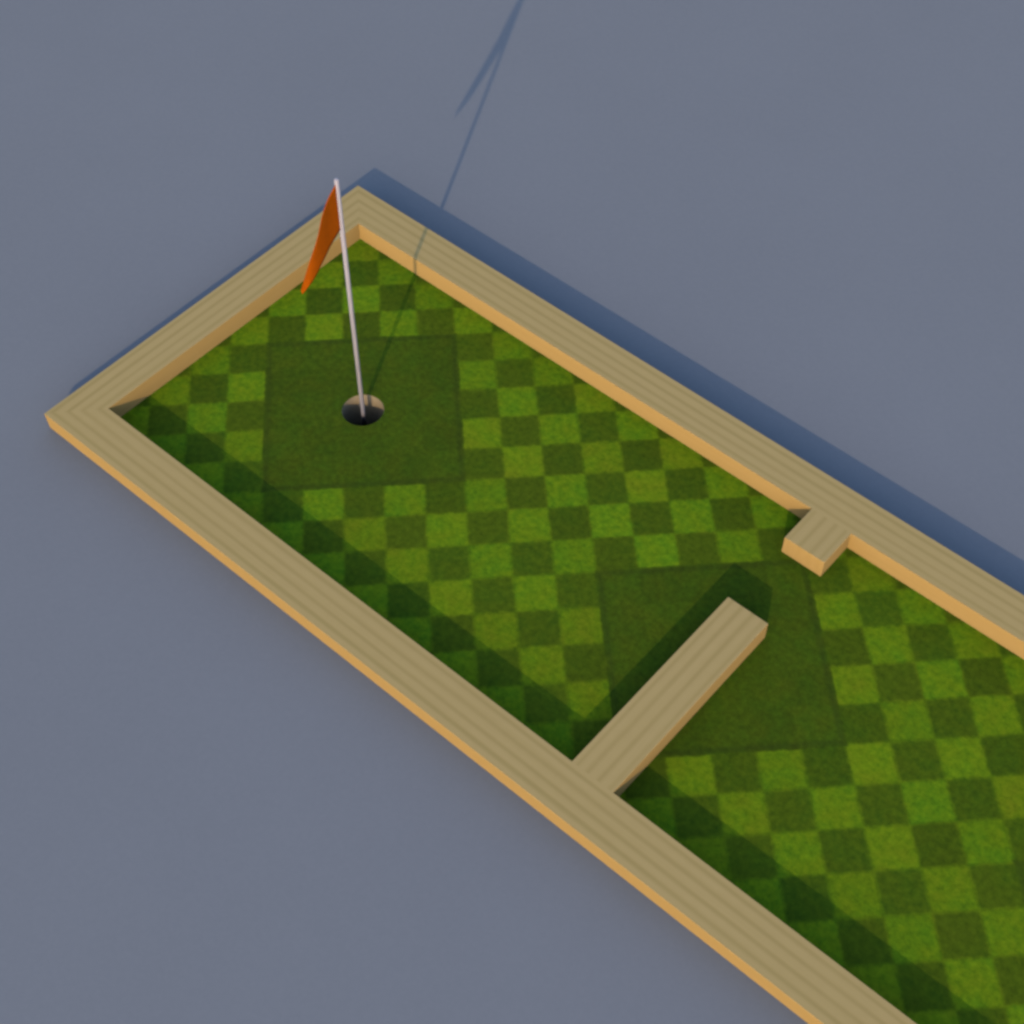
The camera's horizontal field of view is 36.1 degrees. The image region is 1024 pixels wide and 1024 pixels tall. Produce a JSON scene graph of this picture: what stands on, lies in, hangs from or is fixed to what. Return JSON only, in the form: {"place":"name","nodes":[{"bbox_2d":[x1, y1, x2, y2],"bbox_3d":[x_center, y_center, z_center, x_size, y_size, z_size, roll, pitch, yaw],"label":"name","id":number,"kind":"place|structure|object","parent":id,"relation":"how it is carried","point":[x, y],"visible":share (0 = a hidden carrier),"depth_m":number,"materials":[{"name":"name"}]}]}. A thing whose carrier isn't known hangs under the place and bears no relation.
{"place":"outdoors","nodes":[
{"label":"outdoors","id":0,"kind":"place"},
{"bbox_2d":[0,0,1023,1023],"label":"ground","id":1,"kind":"structure","parent":0,"point":[231,795],"depth_m":4.01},
{"bbox_2d":[44,186,1023,1023],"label":"minigolf lane","id":2,"kind":"structure","parent":1,"relation":"on","point":[744,698],"depth_m":3.52,"materials":[{"name":"green carpet"}]},
{"bbox_2d":[301,178,366,425],"bbox_3d":[-0.407,-0.394,3.602,0.014,0.864,0.142,33,59,22],"label":"flagstick","id":3,"kind":"object","parent":2,"relation":"in","point":[331,224],"visible":0.99,"depth_m":3.38,"materials":[{"name":"orange fabric"}]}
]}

